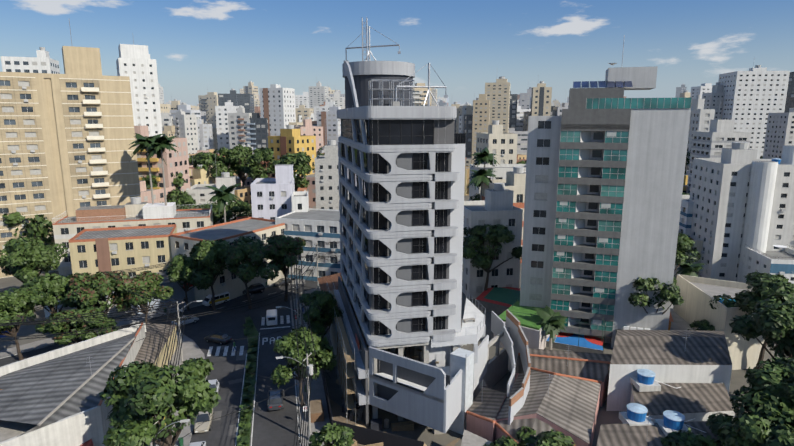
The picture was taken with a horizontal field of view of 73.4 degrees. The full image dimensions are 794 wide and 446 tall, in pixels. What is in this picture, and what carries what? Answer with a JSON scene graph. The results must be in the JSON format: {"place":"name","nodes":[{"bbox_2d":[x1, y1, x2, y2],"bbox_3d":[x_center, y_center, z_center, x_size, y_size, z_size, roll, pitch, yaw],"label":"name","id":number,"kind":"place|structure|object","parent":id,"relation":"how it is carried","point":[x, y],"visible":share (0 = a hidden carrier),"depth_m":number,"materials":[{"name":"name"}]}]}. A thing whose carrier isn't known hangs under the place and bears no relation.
{"place":"outdoors","nodes":[
{"label":"outdoors","id":0,"kind":"place"},
{"bbox_2d":[53,197,212,277],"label":"building","id":1,"kind":"structure","parent":0,"point":[65,230],"depth_m":122.00,"materials":[{"name":"white paint"}]},
{"bbox_2d":[52,202,211,222],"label":"old flats roof additions","id":2,"kind":"structure","parent":1,"relation":"on","point":[118,212],"depth_m":122.98,"materials":[{"name":"white paint"}]},
{"bbox_2d":[116,40,162,136],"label":"apartment building","id":3,"kind":"structure","parent":0,"point":[142,75],"depth_m":179.93,"materials":[{"name":"paint"}]},
{"bbox_2d":[0,280,319,445],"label":"roads","id":4,"kind":"structure","parent":0,"point":[227,366],"depth_m":80.03,"materials":[{"name":"asphalt"}]},
{"bbox_2d":[64,271,137,329],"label":"tree","id":5,"kind":"object","parent":4,"relation":"on","point":[85,290],"visible":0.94,"depth_m":82.54,"materials":[{"name":"green plant"}]},
{"bbox_2d":[166,254,210,310],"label":"tree","id":6,"kind":"object","parent":4,"relation":"on","point":[189,263],"visible":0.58,"depth_m":97.89,"materials":[{"name":"green plant"}]},
{"bbox_2d":[169,238,229,309],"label":"tree","id":7,"kind":"object","parent":4,"relation":"on","point":[204,252],"visible":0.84,"depth_m":96.88,"materials":[{"name":"green plant"}]},
{"bbox_2d":[194,408,213,432],"bbox_3d":[-22.926,23.246,63.181,1.860,1.442,4.410,-2,11,-12],"label":"car","id":8,"kind":"object","parent":4,"relation":"on","point":[201,418],"visible":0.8,"depth_m":62.17,"materials":[{"name":"beige paint"}]},
{"bbox_2d":[236,336,257,445],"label":"median planting","id":9,"kind":"object","parent":4,"relation":"on","point":[250,382],"visible":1,"depth_m":69.21,"materials":[{"name":"green plant"}]},
{"bbox_2d":[198,290,295,445],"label":"road wear","id":10,"kind":"object","parent":4,"relation":"on","point":[232,429],"visible":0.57,"depth_m":66.14,"materials":[{"name":"asphalt"}]},
{"bbox_2d":[217,236,285,308],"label":"tree","id":11,"kind":"object","parent":4,"relation":"on","point":[241,249],"visible":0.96,"depth_m":96.70,"materials":[{"name":"green plant"}]},
{"bbox_2d":[267,389,282,410],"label":"moving car","id":12,"kind":"object","parent":4,"relation":"on","point":[275,402],"visible":0.97,"depth_m":65.96,"materials":[{"name":"paint"}]},
{"bbox_2d":[261,235,305,301],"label":"tree","id":13,"kind":"object","parent":4,"relation":"on","point":[292,246],"visible":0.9,"depth_m":101.99,"materials":[{"name":"green plant"}]},
{"bbox_2d":[218,89,254,112],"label":"skyline tower","id":14,"kind":"structure","parent":0,"point":[246,101],"depth_m":414.80,"materials":[{"name":"concrete"}]},
{"bbox_2d":[309,76,328,108],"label":"skyline tower","id":15,"kind":"structure","parent":0,"point":[318,92],"depth_m":507.06,"materials":[{"name":"concrete"}]},
{"bbox_2d":[318,272,341,291],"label":"tiled house","id":16,"kind":"structure","parent":0,"point":[329,280],"depth_m":104.12,"materials":[{"name":"tile"}]},
{"bbox_2d":[0,195,788,445],"bbox_3d":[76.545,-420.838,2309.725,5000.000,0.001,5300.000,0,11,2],"label":"ground","id":17,"kind":"structure","parent":0,"point":[428,437],"depth_m":73.96,"materials":[{"name":"concrete"}]},
{"bbox_2d":[0,287,47,360],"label":"tree","id":18,"kind":"object","parent":17,"relation":"on","point":[17,304],"visible":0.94,"depth_m":77.86,"materials":[{"name":"green plant"}]},
{"bbox_2d":[2,212,52,245],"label":"park tree","id":19,"kind":"object","parent":17,"relation":"on","point":[41,221],"visible":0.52,"depth_m":120.16,"materials":[{"name":"green plant"}]},
{"bbox_2d":[1,47,59,73],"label":"white block","id":20,"kind":"structure","parent":17,"relation":"on","point":[42,62],"depth_m":209.22,"materials":[{"name":"paint"}]},
{"bbox_2d":[0,236,67,311],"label":"tree","id":21,"kind":"object","parent":17,"relation":"on","point":[22,260],"visible":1,"depth_m":95.99,"materials":[{"name":"green plant"}]},
{"bbox_2d":[21,272,79,335],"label":"tree","id":22,"kind":"object","parent":17,"relation":"on","point":[52,286],"visible":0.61,"depth_m":83.65,"materials":[{"name":"green plant"}]},
{"bbox_2d":[0,21,140,277],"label":"beige apartment block","id":23,"kind":"structure","parent":17,"relation":"on","point":[67,137],"depth_m":123.85,"materials":[{"name":"concrete"}]},
{"bbox_2d":[0,322,145,445],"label":"warehouse","id":24,"kind":"structure","parent":17,"relation":"on","point":[52,398],"depth_m":57.10,"materials":[{"name":"metal"}]},
{"bbox_2d":[35,305,118,344],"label":"tree","id":25,"kind":"object","parent":17,"relation":"on","point":[56,327],"visible":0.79,"depth_m":75.88,"materials":[{"name":"green plant"}]},
{"bbox_2d":[0,301,177,341],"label":"power lines","id":26,"kind":"object","parent":17,"relation":"on","point":[37,336],"visible":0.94,"depth_m":72.17,"materials":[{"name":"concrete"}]},
{"bbox_2d":[44,271,194,322],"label":"restaurant building","id":27,"kind":"structure","parent":17,"relation":"on","point":[178,293],"depth_m":102.16,"materials":[{"name":"paint"}]},
{"bbox_2d":[68,224,176,280],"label":"yellow flats","id":28,"kind":"structure","parent":17,"relation":"on","point":[94,251],"depth_m":106.30,"materials":[{"name":"paint"}]},
{"bbox_2d":[113,271,173,323],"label":"tree","id":29,"kind":"object","parent":17,"relation":"on","point":[149,281],"visible":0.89,"depth_m":86.56,"materials":[{"name":"green plant"}]},
{"bbox_2d":[129,133,166,203],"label":"palm","id":30,"kind":"object","parent":17,"relation":"on","point":[143,142],"visible":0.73,"depth_m":124.21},
{"bbox_2d":[0,286,298,363],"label":"power lines","id":31,"kind":"object","parent":17,"relation":"on","point":[49,321],"visible":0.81,"depth_m":75.61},
{"bbox_2d":[123,323,176,420],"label":"corrugated roof","id":32,"kind":"structure","parent":17,"relation":"on","point":[149,349],"depth_m":76.85,"materials":[{"name":"metal"}]},
{"bbox_2d":[139,180,173,202],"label":"building","id":33,"kind":"structure","parent":17,"relation":"on","point":[158,195],"depth_m":153.47,"materials":[{"name":"paint"}]},
{"bbox_2d":[99,357,220,445],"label":"tree","id":34,"kind":"object","parent":17,"relation":"on","point":[145,390],"visible":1,"depth_m":48.46,"materials":[{"name":"green plant"}]},
{"bbox_2d":[143,135,178,205],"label":"palm","id":35,"kind":"object","parent":17,"relation":"on","point":[161,144],"visible":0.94,"depth_m":121.96,"materials":[{"name":"plant"}]},
{"bbox_2d":[134,126,190,192],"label":"lowrise","id":36,"kind":"structure","parent":17,"relation":"on","point":[177,162],"depth_m":159.68,"materials":[{"name":"concrete"}]},
{"bbox_2d":[142,172,188,201],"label":"park tree","id":37,"kind":"object","parent":17,"relation":"on","point":[178,192],"visible":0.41,"depth_m":158.26,"materials":[{"name":"green plant"}]},
{"bbox_2d":[0,278,333,445],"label":"pavements","id":38,"kind":"structure","parent":17,"relation":"on","point":[191,348],"depth_m":81.43,"materials":[{"name":"concrete"}]},
{"bbox_2d":[299,290,343,369],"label":"tree","id":39,"kind":"object","parent":38,"relation":"on","point":[324,313],"visible":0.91,"depth_m":74.44,"materials":[{"name":"green plant"}]},
{"bbox_2d":[140,302,212,445],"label":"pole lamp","id":40,"kind":"object","parent":17,"relation":"on","point":[180,421],"visible":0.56,"depth_m":65.02,"materials":[{"name":"metal"}]},
{"bbox_2d":[168,194,196,209],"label":"tree","id":41,"kind":"object","parent":17,"relation":"on","point":[184,201],"visible":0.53,"depth_m":151.73,"materials":[{"name":"green plant"}]},
{"bbox_2d":[169,109,198,153],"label":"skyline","id":42,"kind":"structure","parent":17,"relation":"on","point":[185,125],"depth_m":345.18},
{"bbox_2d":[190,157,214,186],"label":"building","id":43,"kind":"structure","parent":17,"relation":"on","point":[200,176],"depth_m":195.49,"materials":[{"name":"paint"}]},
{"bbox_2d":[196,117,213,148],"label":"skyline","id":44,"kind":"structure","parent":17,"relation":"on","point":[205,135],"depth_m":352.89,"materials":[{"name":"concrete"}]},
{"bbox_2d":[198,88,218,125],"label":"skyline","id":45,"kind":"structure","parent":17,"relation":"on","point":[208,102],"depth_m":469.95,"materials":[{"name":"concrete"}]},
{"bbox_2d":[186,156,235,205],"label":"grey white flats","id":46,"kind":"structure","parent":17,"relation":"on","point":[199,193],"depth_m":173.82,"materials":[{"name":"paint"}]},
{"bbox_2d":[194,147,242,179],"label":"park tree","id":47,"kind":"object","parent":17,"relation":"on","point":[220,165],"visible":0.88,"depth_m":197.92,"materials":[{"name":"green plant"}]},
{"bbox_2d":[205,183,240,222],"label":"palm","id":48,"kind":"object","parent":17,"relation":"on","point":[223,195],"visible":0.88,"depth_m":127.61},
{"bbox_2d":[170,217,286,304],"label":"building","id":49,"kind":"structure","parent":17,"relation":"on","point":[185,242],"depth_m":108.80,"materials":[{"name":"concrete"}]},
{"bbox_2d":[215,100,243,150],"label":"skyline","id":50,"kind":"structure","parent":17,"relation":"on","point":[222,112],"depth_m":361.46},
{"bbox_2d":[221,200,251,220],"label":"tree","id":51,"kind":"object","parent":17,"relation":"on","point":[233,210],"visible":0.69,"depth_m":152.41,"materials":[{"name":"green plant"}]},
{"bbox_2d":[228,105,251,148],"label":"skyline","id":52,"kind":"structure","parent":17,"relation":"on","point":[237,125],"depth_m":337.34,"materials":[{"name":"concrete"}]},
{"bbox_2d":[226,144,256,185],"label":"park tree","id":53,"kind":"object","parent":17,"relation":"on","point":[241,152],"visible":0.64,"depth_m":202.62,"materials":[{"name":"green plant"}]},
{"bbox_2d":[246,113,267,152],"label":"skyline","id":54,"kind":"structure","parent":17,"relation":"on","point":[258,133],"depth_m":335.18},
{"bbox_2d":[199,275,316,445],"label":"utility pole","id":55,"kind":"object","parent":17,"relation":"on","point":[309,370],"visible":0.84,"depth_m":58.15,"materials":[{"name":"concrete"}]},
{"bbox_2d":[241,147,277,179],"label":"park tree","id":56,"kind":"object","parent":17,"relation":"on","point":[259,155],"visible":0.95,"depth_m":191.41,"materials":[{"name":"green plant"}]},
{"bbox_2d":[251,164,294,219],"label":"lilac modern block","id":57,"kind":"structure","parent":17,"relation":"on","point":[271,198],"depth_m":130.40,"materials":[{"name":"paint"}]},
{"bbox_2d":[259,84,295,135],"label":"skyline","id":58,"kind":"structure","parent":17,"relation":"on","point":[277,106],"depth_m":332.33},
{"bbox_2d":[272,151,311,191],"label":"park tree","id":59,"kind":"object","parent":17,"relation":"on","point":[299,161],"visible":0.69,"depth_m":177.62,"materials":[{"name":"green plant"}]},
{"bbox_2d":[268,125,315,175],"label":"lowrise","id":60,"kind":"structure","parent":17,"relation":"on","point":[291,140],"depth_m":211.76,"materials":[{"name":"concrete"}]},
{"bbox_2d":[291,191,309,211],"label":"building","id":61,"kind":"structure","parent":17,"relation":"on","point":[300,201],"depth_m":127.65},
{"bbox_2d":[270,326,336,406],"bbox_3d":[-11.258,18.265,66.055,7.468,10.175,9.420,0,11,2],"label":"tree","id":62,"kind":"object","parent":17,"relation":"on","point":[324,357],"visible":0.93,"depth_m":63.99,"materials":[{"name":"green plant"}]},
{"bbox_2d":[294,117,322,156],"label":"lowrise","id":63,"kind":"structure","parent":17,"relation":"on","point":[307,128],"depth_m":325.67,"materials":[{"name":"concrete"}]},
{"bbox_2d":[275,208,343,280],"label":"blue panel flats","id":64,"kind":"structure","parent":17,"relation":"on","point":[312,226],"depth_m":117.74,"materials":[{"name":"white paint"}]},
{"bbox_2d":[310,400,323,422],"bbox_3d":[-9.923,22.946,65.034,1.700,1.325,3.200,-2,11,-12],"label":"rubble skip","id":65,"kind":"object","parent":17,"relation":"on","point":[316,411],"visible":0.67,"depth_m":63.73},
{"bbox_2d":[315,131,342,209],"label":"apartment building","id":66,"kind":"structure","parent":17,"relation":"on","point":[326,181],"depth_m":150.77,"materials":[{"name":"concrete"}]},
{"bbox_2d":[317,104,340,145],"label":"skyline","id":67,"kind":"structure","parent":17,"relation":"on","point":[329,122],"depth_m":347.01},
{"bbox_2d":[308,422,354,445],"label":"tree","id":68,"kind":"object","parent":17,"relation":"on","point":[328,434],"visible":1,"depth_m":51.72,"materials":[{"name":"green plant"}]},
{"bbox_2d":[327,283,355,423],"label":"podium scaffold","id":69,"kind":"object","parent":17,"relation":"on","point":[339,342],"visible":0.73,"depth_m":67.01,"materials":[{"name":"metal"}]},
{"bbox_2d":[340,349,444,445],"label":"site clutter","id":70,"kind":"object","parent":17,"relation":"on","point":[376,424],"visible":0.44,"depth_m":62.16,"materials":[{"name":"concrete"}]},
{"bbox_2d":[337,61,465,420],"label":"tower","id":71,"kind":"structure","parent":17,"relation":"on","point":[397,300],"depth_m":60.83,"materials":[{"name":"grey concrete"}]},
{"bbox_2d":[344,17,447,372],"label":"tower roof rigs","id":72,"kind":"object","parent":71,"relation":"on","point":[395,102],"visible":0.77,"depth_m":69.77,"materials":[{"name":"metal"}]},
{"bbox_2d":[413,83,431,105],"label":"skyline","id":73,"kind":"structure","parent":17,"relation":"on","point":[419,95],"depth_m":358.48},
{"bbox_2d":[321,276,530,445],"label":"tower podium","id":74,"kind":"object","parent":17,"relation":"on","point":[441,399],"visible":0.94,"depth_m":61.10,"materials":[{"name":"paint"}]},
{"bbox_2d":[459,115,472,157],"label":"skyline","id":75,"kind":"structure","parent":17,"relation":"on","point":[468,123],"depth_m":336.56,"materials":[{"name":"concrete"}]},
{"bbox_2d":[461,429,490,445],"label":"roof","id":76,"kind":"structure","parent":17,"relation":"on","point":[470,439],"depth_m":55.17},
{"bbox_2d":[471,94,489,163],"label":"skyline tower","id":77,"kind":"structure","parent":17,"relation":"on","point":[481,112],"depth_m":291.27,"materials":[{"name":"concrete"}]},
{"bbox_2d":[468,169,497,200],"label":"palm","id":78,"kind":"object","parent":17,"relation":"on","point":[480,177],"visible":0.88,"depth_m":137.08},
{"bbox_2d":[469,147,499,168],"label":"palm","id":79,"kind":"object","parent":17,"relation":"on","point":[484,155],"visible":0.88,"depth_m":146.18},
{"bbox_2d":[462,153,522,298],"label":"white flats","id":80,"kind":"structure","parent":17,"relation":"on","point":[495,207],"depth_m":107.28,"materials":[{"name":"paint"}]},
{"bbox_2d":[463,224,521,290],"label":"tree","id":81,"kind":"object","parent":17,"relation":"on","point":[501,233],"visible":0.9,"depth_m":102.67,"materials":[{"name":"green plant"}]},
{"bbox_2d":[476,120,517,163],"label":"apartment building","id":82,"kind":"structure","parent":17,"relation":"on","point":[498,141],"depth_m":172.67,"materials":[{"name":"paint"}]},
{"bbox_2d":[469,164,525,200],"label":"building","id":83,"kind":"structure","parent":17,"relation":"on","point":[501,170],"depth_m":155.88,"materials":[{"name":"paint"}]},
{"bbox_2d":[482,167,525,262],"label":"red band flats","id":84,"kind":"structure","parent":17,"relation":"on","point":[514,181],"depth_m":133.45,"materials":[{"name":"paint"}]},
{"bbox_2d":[509,91,517,130],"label":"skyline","id":85,"kind":"structure","parent":17,"relation":"on","point":[513,111],"depth_m":347.32,"materials":[{"name":"concrete"}]},
{"bbox_2d":[509,128,527,158],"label":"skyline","id":86,"kind":"structure","parent":17,"relation":"on","point":[522,139],"depth_m":334.20,"materials":[{"name":"concrete"}]},
{"bbox_2d":[466,367,601,445],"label":"house","id":87,"kind":"structure","parent":17,"relation":"on","point":[567,405],"depth_m":59.61,"materials":[{"name":"metal"}]},
{"bbox_2d":[531,75,551,115],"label":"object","id":88,"kind":"structure","parent":17,"relation":"on","point":[541,95],"depth_m":330.86,"materials":[{"name":"concrete"}]},
{"bbox_2d":[515,426,574,445],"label":"tree","id":89,"kind":"object","parent":17,"relation":"on","point":[550,438],"visible":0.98,"depth_m":52.81,"materials":[{"name":"green plant"}]},
{"bbox_2d":[532,305,567,349],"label":"palm","id":90,"kind":"object","parent":17,"relation":"on","point":[552,322],"visible":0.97,"depth_m":81.45,"materials":[{"name":"plant"}]},
{"bbox_2d":[520,35,691,347],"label":"tower","id":91,"kind":"structure","parent":17,"relation":"on","point":[605,169],"depth_m":81.63,"materials":[{"name":"grey stone"}]},
{"bbox_2d":[476,274,764,369],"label":"leisure deck","id":92,"kind":"structure","parent":17,"relation":"on","point":[697,294],"depth_m":84.33,"materials":[{"name":"grey stone"}]},
{"bbox_2d":[627,277,683,313],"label":"tree","id":93,"kind":"object","parent":17,"relation":"on","point":[672,296],"visible":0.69,"depth_m":79.96,"materials":[{"name":"green plant"}]},
{"bbox_2d":[597,369,734,445],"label":"roofs with water tanks","id":94,"kind":"structure","parent":17,"relation":"on","point":[668,409],"depth_m":60.62,"materials":[{"name":"grey metal"}]},
{"bbox_2d":[606,330,731,410],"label":"white two storey house","id":95,"kind":"structure","parent":17,"relation":"on","point":[666,356],"depth_m":66.07,"materials":[{"name":"paint"}]},
{"bbox_2d":[678,195,693,236],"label":"building","id":96,"kind":"structure","parent":17,"relation":"on","point":[686,216],"depth_m":124.36,"materials":[{"name":"white paint"}]},
{"bbox_2d":[674,233,700,271],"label":"tree","id":97,"kind":"object","parent":17,"relation":"on","point":[683,241],"visible":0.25,"depth_m":100.45,"materials":[{"name":"green plant"}]},
{"bbox_2d":[674,262,703,276],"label":"tree","id":98,"kind":"object","parent":17,"relation":"on","point":[685,268],"visible":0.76,"depth_m":109.72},
{"bbox_2d":[660,428,728,445],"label":"tree","id":99,"kind":"object","parent":17,"relation":"on","point":[680,438],"visible":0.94,"depth_m":52.18,"materials":[{"name":"green plant"}]},
{"bbox_2d":[686,92,714,169],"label":"narrow tower","id":100,"kind":"structure","parent":17,"relation":"on","point":[701,117],"depth_m":184.91,"materials":[{"name":"white paint"}]},
{"bbox_2d":[702,82,724,119],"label":"skyline tower","id":101,"kind":"structure","parent":17,"relation":"on","point":[714,98],"depth_m":287.37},
{"bbox_2d":[687,100,751,192],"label":"white slab","id":102,"kind":"structure","parent":17,"relation":"on","point":[716,138],"depth_m":162.15,"materials":[{"name":"grey paint"}]},
{"bbox_2d":[689,142,793,281],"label":"white flats","id":103,"kind":"structure","parent":17,"relation":"on","point":[719,188],"depth_m":111.06,"materials":[{"name":"paint"}]},
{"bbox_2d":[705,398,793,445],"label":"tree","id":104,"kind":"object","parent":17,"relation":"on","point":[750,430],"visible":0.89,"depth_m":47.93,"materials":[{"name":"green plant"}]},
{"bbox_2d":[709,271,793,368],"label":"tree","id":105,"kind":"object","parent":17,"relation":"on","point":[763,285],"visible":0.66,"depth_m":73.98,"materials":[{"name":"green plant"}]},
{"bbox_2d":[718,58,789,158],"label":"highrise","id":106,"kind":"structure","parent":17,"relation":"on","point":[755,96],"depth_m":275.29,"materials":[{"name":"white paint"}]},
{"bbox_2d":[729,357,793,425],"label":"tree","id":107,"kind":"object","parent":17,"relation":"on","point":[776,374],"visible":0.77,"depth_m":50.65,"materials":[{"name":"green plant"}]},
{"bbox_2d":[729,291,793,358],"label":"tree","id":108,"kind":"object","parent":17,"relation":"on","point":[772,319],"visible":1,"depth_m":61.64,"materials":[{"name":"green plant"}]},
{"bbox_2d":[737,145,793,281],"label":"stair drum","id":109,"kind":"object","parent":17,"relation":"on","point":[762,181],"visible":0.84,"depth_m":107.12,"materials":[{"name":"paint"}]},
{"bbox_2d":[738,247,793,283],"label":"low building","id":110,"kind":"structure","parent":17,"relation":"on","point":[753,261],"depth_m":105.47,"materials":[{"name":"paint"}]},
{"bbox_2d":[745,244,793,273],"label":"blue edge band","id":111,"kind":"object","parent":110,"relation":"attached to","point":[785,268],"depth_m":99.69,"materials":[{"name":"metal"}]},
{"bbox_2d":[763,108,793,158],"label":"apartment building","id":112,"kind":"structure","parent":17,"relation":"on","point":[779,131],"depth_m":225.97,"materials":[{"name":"paint"}]},
{"bbox_2d":[0,0,793,105],"label":"sky","id":113,"kind":"structure","parent":0,"point":[219,46],"materials":[{"name":"blue"}]},
{"bbox_2d":[485,76,509,132],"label":"skyline tower","id":114,"kind":"structure","parent":0,"point":[498,94],"depth_m":317.48,"materials":[{"name":"concrete"}]},
{"bbox_2d":[514,348,611,406],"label":"house","id":115,"kind":"structure","parent":0,"point":[593,366],"depth_m":69.43,"materials":[{"name":"tile"}]},
{"bbox_2d":[784,72,793,112],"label":"skyline tower","id":116,"kind":"structure","parent":0,"point":[789,103],"depth_m":317.85,"materials":[{"name":"concrete"}]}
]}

